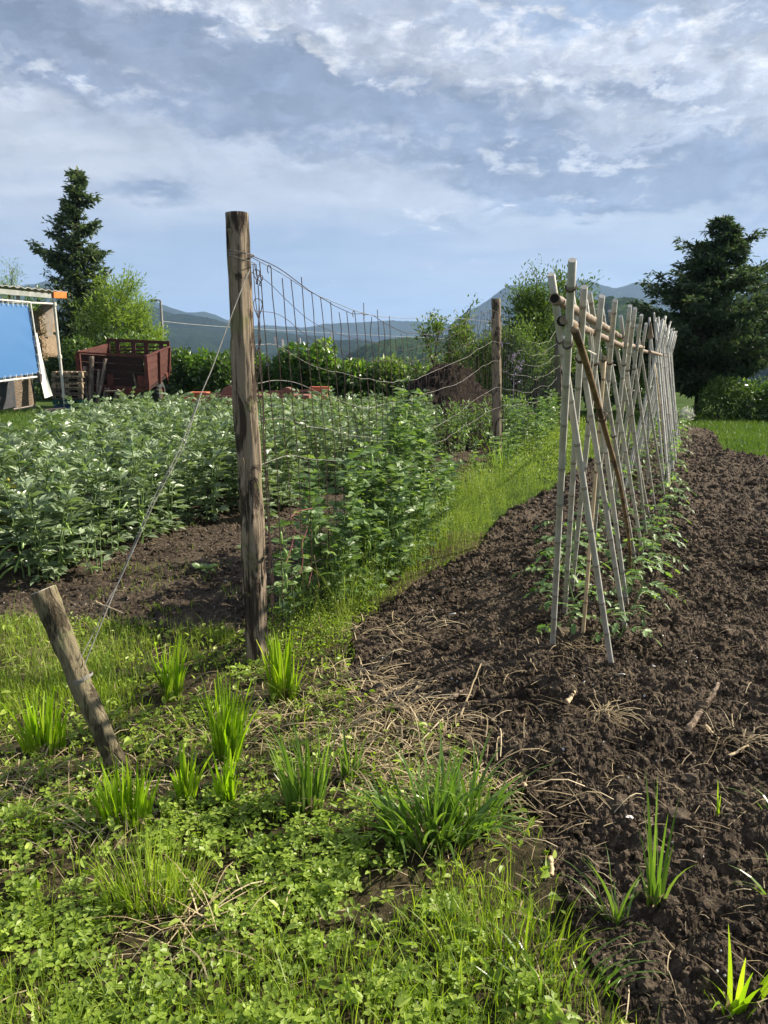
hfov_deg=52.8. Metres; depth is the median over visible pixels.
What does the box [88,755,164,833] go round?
grass tuft
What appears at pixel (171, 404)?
broad bean plant
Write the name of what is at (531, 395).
hedge shrub
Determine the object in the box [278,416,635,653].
feathery weeds
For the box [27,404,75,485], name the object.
broad bean plant
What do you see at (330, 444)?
broad bean plant
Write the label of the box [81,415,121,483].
broad bean plant
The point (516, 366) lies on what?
lilac bush
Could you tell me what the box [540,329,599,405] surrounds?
hedge shrub
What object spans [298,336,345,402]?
hedge shrub
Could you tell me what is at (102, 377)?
wooden post
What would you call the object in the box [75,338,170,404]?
farm trailer
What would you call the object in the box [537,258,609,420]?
fruit tree
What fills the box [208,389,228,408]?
broad bean plant
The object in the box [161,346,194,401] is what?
hedge shrub
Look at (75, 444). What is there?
broad bean plant
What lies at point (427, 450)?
pea plant
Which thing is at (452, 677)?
pebbles
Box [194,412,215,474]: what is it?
broad bean plant
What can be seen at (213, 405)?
broad bean plant
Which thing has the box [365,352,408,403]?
hedge shrub
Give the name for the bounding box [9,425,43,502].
broad bean plant
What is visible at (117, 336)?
hedge shrub
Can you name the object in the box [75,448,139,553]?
broad bean plant
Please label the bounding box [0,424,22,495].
broad bean plant
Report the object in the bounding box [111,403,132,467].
broad bean plant
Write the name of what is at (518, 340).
fruit tree
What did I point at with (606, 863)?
stick
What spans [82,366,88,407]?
wooden post
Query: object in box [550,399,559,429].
pea plant
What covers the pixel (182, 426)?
broad bean plant
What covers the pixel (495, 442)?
pea plant
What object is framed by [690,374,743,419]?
hedge shrub
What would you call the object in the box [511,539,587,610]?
tomato plant
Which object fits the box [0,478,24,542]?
broad bean plant
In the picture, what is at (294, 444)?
broad bean plant
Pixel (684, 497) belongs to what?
tomato plant
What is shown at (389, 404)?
broad bean plant
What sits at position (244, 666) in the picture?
chickweed
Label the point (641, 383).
hedge shrub
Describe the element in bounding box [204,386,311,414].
red farm implement
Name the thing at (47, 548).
broad bean plant
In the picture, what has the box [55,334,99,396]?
hedge shrub
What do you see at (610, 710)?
dry fibres
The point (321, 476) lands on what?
pea plant
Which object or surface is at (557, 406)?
pea plant
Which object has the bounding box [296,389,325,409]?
broad bean plant
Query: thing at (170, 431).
broad bean plant
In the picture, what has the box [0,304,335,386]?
forest hill
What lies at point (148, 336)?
hedge shrub
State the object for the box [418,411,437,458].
broad bean plant
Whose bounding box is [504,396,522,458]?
pea plant
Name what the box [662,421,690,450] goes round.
tomato plant
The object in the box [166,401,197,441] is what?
broad bean plant
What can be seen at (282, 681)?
grass tuft
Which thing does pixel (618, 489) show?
tomato plant
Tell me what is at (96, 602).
stick
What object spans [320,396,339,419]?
broad bean plant
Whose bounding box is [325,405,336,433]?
broad bean plant
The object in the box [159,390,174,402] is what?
broad bean plant
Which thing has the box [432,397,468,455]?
garden herb
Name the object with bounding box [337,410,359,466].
broad bean plant
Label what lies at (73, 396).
pallet
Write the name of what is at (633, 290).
mountains
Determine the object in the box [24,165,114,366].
conifer tree
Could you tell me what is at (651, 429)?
tomato plant
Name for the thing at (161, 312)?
street lamp
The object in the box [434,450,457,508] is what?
pea plant
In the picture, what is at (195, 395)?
roof tile stack
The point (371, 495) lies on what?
pea plant
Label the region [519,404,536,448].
pea plant
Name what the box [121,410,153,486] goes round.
broad bean plant
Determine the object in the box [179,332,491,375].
hills
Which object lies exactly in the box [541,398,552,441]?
pea plant
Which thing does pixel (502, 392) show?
hedge shrub
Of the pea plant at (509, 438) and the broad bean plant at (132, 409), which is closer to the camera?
the pea plant at (509, 438)
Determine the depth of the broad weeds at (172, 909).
2.50 m
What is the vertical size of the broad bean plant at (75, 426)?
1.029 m
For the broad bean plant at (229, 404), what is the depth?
10.65 m
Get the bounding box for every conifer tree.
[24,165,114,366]
[624,214,767,415]
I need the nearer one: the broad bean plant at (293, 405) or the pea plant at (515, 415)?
the pea plant at (515, 415)
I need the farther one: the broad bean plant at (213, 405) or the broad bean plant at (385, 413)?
the broad bean plant at (213, 405)
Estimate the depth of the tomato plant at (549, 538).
5.11 m
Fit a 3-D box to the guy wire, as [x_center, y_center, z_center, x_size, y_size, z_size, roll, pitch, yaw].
[-0.898,-0.237,3.310,0.095,1.658,1.214,6,13,29]
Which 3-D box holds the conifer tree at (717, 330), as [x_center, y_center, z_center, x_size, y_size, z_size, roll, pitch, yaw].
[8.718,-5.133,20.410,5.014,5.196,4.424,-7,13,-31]
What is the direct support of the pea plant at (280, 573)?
on the lawn at (410, 877)
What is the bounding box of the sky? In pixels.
[0,0,767,327]
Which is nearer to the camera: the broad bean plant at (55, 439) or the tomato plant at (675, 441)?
the broad bean plant at (55, 439)
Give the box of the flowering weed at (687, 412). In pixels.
[677,405,694,422]
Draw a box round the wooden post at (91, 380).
[88,356,93,404]
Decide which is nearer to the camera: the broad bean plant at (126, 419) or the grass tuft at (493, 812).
the grass tuft at (493, 812)
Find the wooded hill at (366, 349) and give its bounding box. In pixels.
[205,276,767,386]
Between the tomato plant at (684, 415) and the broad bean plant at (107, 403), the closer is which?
the broad bean plant at (107, 403)
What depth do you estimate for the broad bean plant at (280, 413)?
11.53 m
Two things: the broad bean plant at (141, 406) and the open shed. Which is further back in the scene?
the open shed
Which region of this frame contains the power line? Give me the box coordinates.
[164,321,442,338]
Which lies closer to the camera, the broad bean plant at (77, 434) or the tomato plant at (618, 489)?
the tomato plant at (618, 489)
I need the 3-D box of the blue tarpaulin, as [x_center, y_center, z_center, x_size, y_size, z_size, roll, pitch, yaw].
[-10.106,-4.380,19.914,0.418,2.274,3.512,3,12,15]
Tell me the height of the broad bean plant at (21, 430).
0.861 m
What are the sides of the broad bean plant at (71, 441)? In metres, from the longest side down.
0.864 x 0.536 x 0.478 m
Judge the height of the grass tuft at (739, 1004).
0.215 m
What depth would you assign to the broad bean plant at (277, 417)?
10.21 m
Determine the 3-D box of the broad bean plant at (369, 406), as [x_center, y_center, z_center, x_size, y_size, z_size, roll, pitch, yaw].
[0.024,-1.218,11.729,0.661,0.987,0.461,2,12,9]
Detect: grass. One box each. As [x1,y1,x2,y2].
[0,408,767,470]
[0,594,161,701]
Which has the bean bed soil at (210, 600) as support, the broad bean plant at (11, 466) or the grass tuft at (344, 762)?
the broad bean plant at (11, 466)
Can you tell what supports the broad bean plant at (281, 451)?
on the bean bed soil at (210, 600)
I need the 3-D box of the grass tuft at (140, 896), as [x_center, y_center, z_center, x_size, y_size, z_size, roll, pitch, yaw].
[-0.683,1.048,2.292,0.458,0.272,0.372,0,11,0]
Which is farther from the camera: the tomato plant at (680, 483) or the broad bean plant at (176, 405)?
the broad bean plant at (176, 405)
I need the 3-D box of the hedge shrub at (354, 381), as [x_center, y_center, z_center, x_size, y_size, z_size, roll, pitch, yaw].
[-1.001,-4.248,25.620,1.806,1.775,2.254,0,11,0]
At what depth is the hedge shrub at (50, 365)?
28.70 m
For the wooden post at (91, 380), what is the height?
1.693 m
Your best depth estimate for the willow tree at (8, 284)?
32.56 m
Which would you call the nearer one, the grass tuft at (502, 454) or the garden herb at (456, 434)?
the grass tuft at (502, 454)
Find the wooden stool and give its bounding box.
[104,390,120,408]
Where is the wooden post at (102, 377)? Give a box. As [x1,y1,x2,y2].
[96,358,106,403]
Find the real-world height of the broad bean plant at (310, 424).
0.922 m
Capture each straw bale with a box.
[29,306,54,335]
[33,329,57,360]
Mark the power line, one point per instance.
(288, 330)
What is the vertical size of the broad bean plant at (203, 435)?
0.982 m
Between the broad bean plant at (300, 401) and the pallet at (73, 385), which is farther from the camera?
the pallet at (73, 385)
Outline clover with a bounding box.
[0,638,577,1023]
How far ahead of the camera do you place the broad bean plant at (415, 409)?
11.24 m
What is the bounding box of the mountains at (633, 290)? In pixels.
[424,280,684,337]
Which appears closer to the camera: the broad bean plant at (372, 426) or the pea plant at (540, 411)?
the broad bean plant at (372, 426)
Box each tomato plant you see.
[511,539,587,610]
[523,521,589,577]
[524,547,620,636]
[537,521,614,595]
[562,499,624,572]
[573,484,629,549]
[590,556,671,609]
[591,607,661,645]
[593,464,637,519]
[602,454,646,502]
[605,569,678,626]
[607,537,686,603]
[619,430,653,464]
[619,439,645,479]
[621,511,685,565]
[624,524,688,569]
[630,427,659,457]
[635,495,691,547]
[636,417,660,443]
[640,481,689,521]
[647,447,688,497]
[650,474,696,512]
[652,427,691,463]
[652,435,692,472]
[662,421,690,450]
[667,409,690,436]
[676,406,689,429]
[677,420,690,446]
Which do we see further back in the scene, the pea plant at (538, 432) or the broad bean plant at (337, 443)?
the pea plant at (538, 432)
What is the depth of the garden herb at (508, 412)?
14.76 m
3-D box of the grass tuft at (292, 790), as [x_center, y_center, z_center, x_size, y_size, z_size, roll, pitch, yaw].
[-0.276,0.910,2.787,0.300,0.371,0.283,-3,12,-15]
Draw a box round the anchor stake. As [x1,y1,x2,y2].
[30,585,132,776]
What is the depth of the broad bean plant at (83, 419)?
11.12 m
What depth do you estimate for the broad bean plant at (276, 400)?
11.57 m
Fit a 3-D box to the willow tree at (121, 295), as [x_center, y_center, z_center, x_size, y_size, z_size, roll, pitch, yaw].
[-10.318,-7.099,30.221,3.744,5.187,2.902,-11,16,-43]
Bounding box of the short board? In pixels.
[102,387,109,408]
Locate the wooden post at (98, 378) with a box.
[94,369,100,407]
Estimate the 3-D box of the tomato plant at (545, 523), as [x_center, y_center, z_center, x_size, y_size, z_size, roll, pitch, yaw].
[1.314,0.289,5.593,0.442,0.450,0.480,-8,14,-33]
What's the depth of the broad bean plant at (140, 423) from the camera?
8.06 m
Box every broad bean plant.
[0,421,31,526]
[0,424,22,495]
[0,433,17,547]
[0,440,41,542]
[0,473,62,578]
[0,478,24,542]
[0,509,14,562]
[6,443,59,556]
[7,414,47,488]
[7,425,39,486]
[7,476,84,585]
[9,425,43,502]
[24,406,80,450]
[25,446,91,542]
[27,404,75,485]
[28,463,89,567]
[33,432,85,496]
[39,434,73,528]
[40,422,87,486]
[42,431,89,522]
[46,447,113,566]
[63,416,91,458]
[65,395,103,425]
[66,443,117,537]
[68,523,115,573]
[71,407,95,449]
[75,410,104,445]
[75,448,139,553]
[76,398,111,462]
[76,405,125,498]
[78,424,124,515]
[80,418,117,502]
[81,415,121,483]
[87,402,111,431]
[88,397,113,418]
[92,423,152,525]
[105,418,151,506]
[108,393,132,436]
[108,396,123,419]
[109,407,139,466]
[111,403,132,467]
[112,464,160,543]
[114,385,138,413]
[114,418,134,465]
[118,434,173,538]
[119,393,139,421]
[119,432,169,516]
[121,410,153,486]
[125,398,148,417]
[129,404,164,481]
[130,397,148,421]
[131,389,154,413]
[131,403,173,497]
[134,421,192,509]
[135,400,163,417]
[138,433,189,531]
[149,402,206,503]
[151,431,189,491]
[157,392,178,426]
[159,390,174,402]
[161,410,177,437]
[163,396,184,423]
[165,410,188,454]
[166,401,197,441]
[166,430,204,520]
[173,392,199,421]
[179,390,205,437]
[181,416,229,499]
[181,430,202,484]
[186,402,216,482]
[188,413,234,515]
[190,439,227,522]
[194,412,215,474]
[197,400,223,444]
[199,393,219,428]
[201,393,228,430]
[202,408,261,508]
[205,412,232,479]
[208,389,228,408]
[209,407,237,492]
[210,397,232,463]
[216,433,238,500]
[219,420,238,484]
[230,421,285,518]
[233,410,301,510]
[257,392,271,418]
[258,395,288,470]
[258,414,271,455]
[259,412,279,475]
[260,429,297,484]
[263,390,281,412]
[267,415,311,505]
[268,393,290,419]
[271,410,290,465]
[271,416,305,481]
[272,392,299,410]
[273,419,309,499]
[283,392,320,431]
[283,397,307,415]
[284,396,318,451]
[285,402,322,473]
[289,397,323,475]
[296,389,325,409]
[298,402,342,490]
[303,407,325,454]
[310,387,333,438]
[310,415,350,486]
[315,413,349,480]
[317,415,333,471]
[319,396,348,464]
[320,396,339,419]
[323,413,342,468]
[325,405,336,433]
[333,401,362,458]
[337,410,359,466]
[343,394,359,451]
[344,420,383,487]
[345,396,375,467]
[345,406,371,476]
[346,391,371,410]
[358,399,383,442]
[359,405,382,460]
[362,391,382,420]
[365,400,392,455]
[365,409,387,477]
[371,400,390,411]
[379,409,412,472]
[381,405,410,469]
[385,399,407,449]
[403,394,425,462]
[409,402,434,425]
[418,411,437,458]
[419,410,443,451]
[420,389,435,416]
[424,410,444,455]
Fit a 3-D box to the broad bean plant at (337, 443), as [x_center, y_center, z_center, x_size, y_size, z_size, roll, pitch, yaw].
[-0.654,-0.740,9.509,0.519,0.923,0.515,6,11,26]
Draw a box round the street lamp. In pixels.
[150,299,163,335]
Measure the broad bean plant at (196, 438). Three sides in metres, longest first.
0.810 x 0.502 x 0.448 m
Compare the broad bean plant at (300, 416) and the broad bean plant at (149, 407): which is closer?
the broad bean plant at (149, 407)
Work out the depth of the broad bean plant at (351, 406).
12.65 m
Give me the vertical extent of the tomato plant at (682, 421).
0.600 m
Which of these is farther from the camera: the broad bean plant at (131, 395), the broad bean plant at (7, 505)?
the broad bean plant at (131, 395)
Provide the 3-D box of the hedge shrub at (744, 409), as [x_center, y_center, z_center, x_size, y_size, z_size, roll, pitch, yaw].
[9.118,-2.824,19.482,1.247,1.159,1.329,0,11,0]
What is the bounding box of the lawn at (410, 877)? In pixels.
[0,385,767,1023]
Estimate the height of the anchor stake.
0.804 m
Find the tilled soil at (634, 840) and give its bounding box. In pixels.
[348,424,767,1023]
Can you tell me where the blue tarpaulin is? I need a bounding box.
[0,299,41,381]
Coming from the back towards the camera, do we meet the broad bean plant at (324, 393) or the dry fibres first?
the broad bean plant at (324, 393)
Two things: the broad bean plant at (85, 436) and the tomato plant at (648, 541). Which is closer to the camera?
the tomato plant at (648, 541)
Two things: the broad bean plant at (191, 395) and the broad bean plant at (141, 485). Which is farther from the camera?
the broad bean plant at (191, 395)
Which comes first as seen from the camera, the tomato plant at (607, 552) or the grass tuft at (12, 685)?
the grass tuft at (12, 685)
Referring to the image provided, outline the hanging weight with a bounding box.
[35,372,41,381]
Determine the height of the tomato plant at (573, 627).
0.526 m
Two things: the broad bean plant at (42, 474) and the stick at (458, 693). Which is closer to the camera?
the stick at (458, 693)
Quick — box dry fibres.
[2,510,767,1018]
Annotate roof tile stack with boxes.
[189,392,197,403]
[197,392,209,403]
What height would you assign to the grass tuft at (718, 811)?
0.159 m
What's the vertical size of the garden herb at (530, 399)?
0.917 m
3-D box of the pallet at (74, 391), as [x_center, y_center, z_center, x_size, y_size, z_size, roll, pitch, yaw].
[-9.447,-3.702,23.532,0.920,0.151,1.020,0,11,-1]
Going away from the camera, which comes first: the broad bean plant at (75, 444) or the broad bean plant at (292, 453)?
the broad bean plant at (75, 444)
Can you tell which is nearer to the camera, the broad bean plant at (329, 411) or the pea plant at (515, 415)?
the pea plant at (515, 415)
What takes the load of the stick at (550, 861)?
on the lawn at (410, 877)
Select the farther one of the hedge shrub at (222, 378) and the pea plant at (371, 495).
the hedge shrub at (222, 378)
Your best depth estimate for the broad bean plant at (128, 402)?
13.99 m
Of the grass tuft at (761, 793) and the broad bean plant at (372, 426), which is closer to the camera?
the grass tuft at (761, 793)
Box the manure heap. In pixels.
[399,361,505,447]
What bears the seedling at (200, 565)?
on the bean bed soil at (210, 600)
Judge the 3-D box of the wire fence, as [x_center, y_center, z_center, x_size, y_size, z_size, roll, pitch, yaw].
[1.444,-1.580,10.177,0.317,2.442,13.590,4,12,19]
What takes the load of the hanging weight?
hanging from the blue tarpaulin
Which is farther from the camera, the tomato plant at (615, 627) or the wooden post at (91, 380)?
the wooden post at (91, 380)
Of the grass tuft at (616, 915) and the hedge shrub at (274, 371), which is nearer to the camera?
the grass tuft at (616, 915)
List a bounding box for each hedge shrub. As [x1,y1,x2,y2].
[21,347,71,399]
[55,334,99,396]
[89,328,134,398]
[115,331,163,399]
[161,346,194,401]
[182,347,217,392]
[206,348,230,392]
[230,351,276,393]
[266,341,316,393]
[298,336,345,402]
[330,357,376,404]
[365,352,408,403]
[398,362,430,388]
[474,347,512,408]
[506,338,553,409]
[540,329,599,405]
[573,328,627,411]
[612,336,658,411]
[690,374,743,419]
[721,377,767,420]
[750,375,767,419]
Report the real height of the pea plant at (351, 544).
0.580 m
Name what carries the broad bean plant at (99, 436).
on the bean bed soil at (210, 600)
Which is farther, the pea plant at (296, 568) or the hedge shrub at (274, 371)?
the hedge shrub at (274, 371)
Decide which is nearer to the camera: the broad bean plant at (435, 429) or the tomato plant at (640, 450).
the tomato plant at (640, 450)
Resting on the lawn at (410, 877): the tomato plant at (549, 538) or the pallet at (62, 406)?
the pallet at (62, 406)
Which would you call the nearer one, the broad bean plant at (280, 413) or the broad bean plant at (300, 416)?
the broad bean plant at (300, 416)
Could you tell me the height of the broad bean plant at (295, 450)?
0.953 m
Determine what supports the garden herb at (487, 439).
on the bean bed soil at (210, 600)
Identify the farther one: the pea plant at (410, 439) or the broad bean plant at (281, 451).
the broad bean plant at (281, 451)
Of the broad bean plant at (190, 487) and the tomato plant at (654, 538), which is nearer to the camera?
the tomato plant at (654, 538)
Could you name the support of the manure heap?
on the bean bed soil at (210, 600)
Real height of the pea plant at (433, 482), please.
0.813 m
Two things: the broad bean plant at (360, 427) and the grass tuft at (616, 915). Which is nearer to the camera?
the grass tuft at (616, 915)
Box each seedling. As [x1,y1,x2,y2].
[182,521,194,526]
[192,562,217,572]
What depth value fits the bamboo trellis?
4.13 m
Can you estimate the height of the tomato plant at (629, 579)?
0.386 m
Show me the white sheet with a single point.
(46, 388)
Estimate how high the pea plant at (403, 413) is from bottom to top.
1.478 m
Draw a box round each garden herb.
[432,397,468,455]
[437,401,470,451]
[448,399,481,450]
[458,401,491,449]
[469,396,501,446]
[482,394,512,447]
[501,391,526,440]
[501,395,522,440]
[518,394,533,433]
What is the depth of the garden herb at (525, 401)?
14.85 m
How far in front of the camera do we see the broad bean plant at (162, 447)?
8.90 m
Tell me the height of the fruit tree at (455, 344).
3.024 m
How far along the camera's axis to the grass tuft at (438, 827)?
2.58 m
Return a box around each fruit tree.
[400,308,469,377]
[423,293,486,374]
[451,318,510,400]
[477,307,560,403]
[481,254,586,420]
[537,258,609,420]
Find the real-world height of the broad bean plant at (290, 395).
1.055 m
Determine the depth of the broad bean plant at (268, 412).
10.36 m
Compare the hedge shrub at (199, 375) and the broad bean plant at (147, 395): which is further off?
the hedge shrub at (199, 375)
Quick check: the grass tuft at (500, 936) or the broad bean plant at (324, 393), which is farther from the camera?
the broad bean plant at (324, 393)
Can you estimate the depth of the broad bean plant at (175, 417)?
10.73 m
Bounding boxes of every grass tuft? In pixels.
[0,653,44,701]
[0,686,73,757]
[76,812,227,920]
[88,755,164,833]
[139,634,191,701]
[169,742,212,809]
[196,671,263,768]
[207,739,240,806]
[252,626,314,704]
[261,714,341,815]
[321,730,536,871]
[337,724,369,783]
[357,721,558,850]
[405,859,609,972]
[422,528,457,550]
[445,910,669,1015]
[478,426,520,480]
[556,848,650,929]
[633,770,691,907]
[703,924,767,1018]
[711,788,726,818]
[725,785,767,808]
[730,851,767,894]
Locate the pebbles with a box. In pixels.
[0,475,765,976]
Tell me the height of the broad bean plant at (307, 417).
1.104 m
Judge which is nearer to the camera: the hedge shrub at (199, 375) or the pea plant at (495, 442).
the pea plant at (495, 442)
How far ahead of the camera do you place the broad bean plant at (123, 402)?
12.80 m
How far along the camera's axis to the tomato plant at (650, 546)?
5.58 m
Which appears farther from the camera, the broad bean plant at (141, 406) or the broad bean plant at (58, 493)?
the broad bean plant at (141, 406)
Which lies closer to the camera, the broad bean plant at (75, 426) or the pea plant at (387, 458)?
the pea plant at (387, 458)
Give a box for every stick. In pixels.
[93,600,123,614]
[448,687,468,699]
[459,659,482,718]
[547,855,553,876]
[564,690,575,703]
[594,861,645,867]
[660,933,720,1008]
[686,682,719,729]
[704,724,719,739]
[728,744,748,756]
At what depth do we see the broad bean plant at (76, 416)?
10.29 m
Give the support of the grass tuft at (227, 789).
on the lawn at (410, 877)
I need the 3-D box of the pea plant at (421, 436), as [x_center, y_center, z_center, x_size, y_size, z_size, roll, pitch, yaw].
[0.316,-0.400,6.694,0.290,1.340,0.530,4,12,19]
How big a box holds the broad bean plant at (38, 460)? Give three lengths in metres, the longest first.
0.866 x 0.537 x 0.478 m
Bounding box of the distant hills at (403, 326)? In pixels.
[254,320,450,341]
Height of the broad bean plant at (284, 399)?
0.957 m
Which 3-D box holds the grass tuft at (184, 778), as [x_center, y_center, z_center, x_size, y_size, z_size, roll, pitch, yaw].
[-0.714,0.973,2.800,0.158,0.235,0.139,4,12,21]
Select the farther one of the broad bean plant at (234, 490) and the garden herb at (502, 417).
the garden herb at (502, 417)
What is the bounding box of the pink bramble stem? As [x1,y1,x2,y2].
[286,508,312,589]
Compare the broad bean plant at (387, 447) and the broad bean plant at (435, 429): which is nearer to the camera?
the broad bean plant at (387, 447)
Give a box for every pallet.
[51,371,88,376]
[51,377,87,381]
[51,382,86,387]
[52,388,85,393]
[52,393,95,398]
[52,398,94,404]
[53,405,80,409]
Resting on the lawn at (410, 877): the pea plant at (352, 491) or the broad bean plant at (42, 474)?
the pea plant at (352, 491)
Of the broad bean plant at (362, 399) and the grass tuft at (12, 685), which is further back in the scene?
the broad bean plant at (362, 399)
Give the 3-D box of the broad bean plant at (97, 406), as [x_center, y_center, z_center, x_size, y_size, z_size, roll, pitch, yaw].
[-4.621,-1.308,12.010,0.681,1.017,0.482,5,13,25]
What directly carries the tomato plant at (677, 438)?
on the tilled soil at (634, 840)
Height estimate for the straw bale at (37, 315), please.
0.903 m
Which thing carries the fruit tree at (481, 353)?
on the lawn at (410, 877)
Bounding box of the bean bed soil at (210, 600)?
[0,444,504,630]
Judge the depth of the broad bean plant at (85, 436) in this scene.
7.67 m
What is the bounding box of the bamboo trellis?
[547,258,679,663]
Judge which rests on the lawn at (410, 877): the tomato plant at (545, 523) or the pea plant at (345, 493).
the pea plant at (345, 493)
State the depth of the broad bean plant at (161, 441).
7.67 m
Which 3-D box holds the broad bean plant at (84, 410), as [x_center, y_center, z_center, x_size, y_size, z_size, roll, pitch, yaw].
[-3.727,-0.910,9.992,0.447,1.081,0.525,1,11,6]
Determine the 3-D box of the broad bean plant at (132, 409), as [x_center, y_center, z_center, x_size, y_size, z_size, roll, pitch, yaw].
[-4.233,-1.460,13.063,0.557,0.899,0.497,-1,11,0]
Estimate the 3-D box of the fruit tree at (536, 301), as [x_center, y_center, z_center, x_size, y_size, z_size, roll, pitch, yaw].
[3.355,-3.732,17.133,2.463,3.759,2.556,0,11,0]
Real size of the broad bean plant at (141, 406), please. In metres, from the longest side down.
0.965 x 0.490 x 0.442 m
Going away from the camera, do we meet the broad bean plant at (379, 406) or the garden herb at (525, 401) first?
the broad bean plant at (379, 406)
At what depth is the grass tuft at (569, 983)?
1.99 m
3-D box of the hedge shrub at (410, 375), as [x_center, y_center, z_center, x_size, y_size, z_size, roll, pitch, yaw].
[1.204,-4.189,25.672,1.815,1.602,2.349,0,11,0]
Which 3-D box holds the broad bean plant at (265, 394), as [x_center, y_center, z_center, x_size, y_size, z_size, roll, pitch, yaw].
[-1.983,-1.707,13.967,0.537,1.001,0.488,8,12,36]
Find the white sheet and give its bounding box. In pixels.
[36,333,52,397]
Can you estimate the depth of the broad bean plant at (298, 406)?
12.55 m
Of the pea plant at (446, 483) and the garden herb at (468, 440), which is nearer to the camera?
the pea plant at (446, 483)
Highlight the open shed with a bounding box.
[0,284,67,409]
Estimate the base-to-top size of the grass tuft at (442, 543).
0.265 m
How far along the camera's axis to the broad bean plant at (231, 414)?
10.01 m
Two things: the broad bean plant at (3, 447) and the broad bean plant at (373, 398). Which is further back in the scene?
the broad bean plant at (373, 398)
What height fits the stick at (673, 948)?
0.011 m
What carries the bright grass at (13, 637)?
on the lawn at (410, 877)
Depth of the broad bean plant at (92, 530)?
5.75 m
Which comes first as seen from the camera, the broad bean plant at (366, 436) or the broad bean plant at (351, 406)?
the broad bean plant at (366, 436)
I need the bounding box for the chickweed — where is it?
[0,545,497,829]
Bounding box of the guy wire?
[71,269,249,685]
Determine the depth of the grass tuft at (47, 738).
3.16 m
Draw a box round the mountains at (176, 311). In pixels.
[0,281,295,333]
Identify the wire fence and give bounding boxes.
[225,211,561,667]
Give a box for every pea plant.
[265,520,312,618]
[266,545,297,630]
[287,454,335,606]
[287,461,331,613]
[319,519,372,612]
[324,455,368,569]
[328,437,379,590]
[344,501,396,598]
[353,439,393,568]
[358,423,399,562]
[371,485,415,585]
[378,390,421,535]
[382,460,426,570]
[384,372,417,524]
[402,461,441,564]
[407,388,436,537]
[408,425,438,521]
[416,452,450,544]
[429,462,459,532]
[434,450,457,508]
[440,452,464,498]
[464,440,485,487]
[484,431,504,478]
[496,427,517,468]
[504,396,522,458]
[504,398,526,463]
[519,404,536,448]
[530,418,548,455]
[532,392,548,452]
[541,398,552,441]
[544,389,558,437]
[549,390,561,429]
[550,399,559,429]
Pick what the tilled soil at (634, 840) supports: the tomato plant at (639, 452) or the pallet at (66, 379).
the tomato plant at (639, 452)
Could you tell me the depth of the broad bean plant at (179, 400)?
11.88 m
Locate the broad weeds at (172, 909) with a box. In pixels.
[0,603,629,1023]
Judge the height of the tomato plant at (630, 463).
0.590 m
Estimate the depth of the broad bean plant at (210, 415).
11.69 m
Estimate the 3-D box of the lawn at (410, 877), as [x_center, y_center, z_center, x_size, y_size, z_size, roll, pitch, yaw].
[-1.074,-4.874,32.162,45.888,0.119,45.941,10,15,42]
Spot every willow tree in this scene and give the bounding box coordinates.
[0,256,45,376]
[20,283,62,391]
[63,260,164,355]
[97,291,169,349]
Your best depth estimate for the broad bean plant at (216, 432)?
7.74 m
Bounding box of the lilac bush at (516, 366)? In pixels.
[501,341,523,388]
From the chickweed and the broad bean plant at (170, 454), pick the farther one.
the broad bean plant at (170, 454)
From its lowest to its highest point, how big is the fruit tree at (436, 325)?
2.777 m
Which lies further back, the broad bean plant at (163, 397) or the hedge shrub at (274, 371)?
the hedge shrub at (274, 371)
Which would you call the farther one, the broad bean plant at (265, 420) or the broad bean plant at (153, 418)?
the broad bean plant at (265, 420)
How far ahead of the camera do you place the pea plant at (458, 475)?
8.46 m
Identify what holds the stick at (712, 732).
on the tilled soil at (634, 840)
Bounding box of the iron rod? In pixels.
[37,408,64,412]
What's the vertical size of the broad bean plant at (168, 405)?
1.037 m
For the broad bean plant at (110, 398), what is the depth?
13.49 m
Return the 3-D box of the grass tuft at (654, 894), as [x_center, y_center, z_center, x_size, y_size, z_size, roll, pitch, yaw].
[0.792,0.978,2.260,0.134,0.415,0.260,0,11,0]
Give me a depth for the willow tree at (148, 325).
30.75 m
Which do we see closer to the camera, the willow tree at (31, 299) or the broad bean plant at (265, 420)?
the broad bean plant at (265, 420)
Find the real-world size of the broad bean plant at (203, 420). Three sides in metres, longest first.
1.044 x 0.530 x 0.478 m
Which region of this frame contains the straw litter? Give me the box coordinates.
[0,609,633,1023]
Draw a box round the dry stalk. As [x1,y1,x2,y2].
[314,555,322,630]
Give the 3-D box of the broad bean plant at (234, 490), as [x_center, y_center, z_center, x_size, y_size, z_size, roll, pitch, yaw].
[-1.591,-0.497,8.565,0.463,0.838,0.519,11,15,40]
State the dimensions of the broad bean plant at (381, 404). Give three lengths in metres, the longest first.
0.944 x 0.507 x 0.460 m
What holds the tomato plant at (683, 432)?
on the tilled soil at (634, 840)
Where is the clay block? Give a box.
[310,386,329,402]

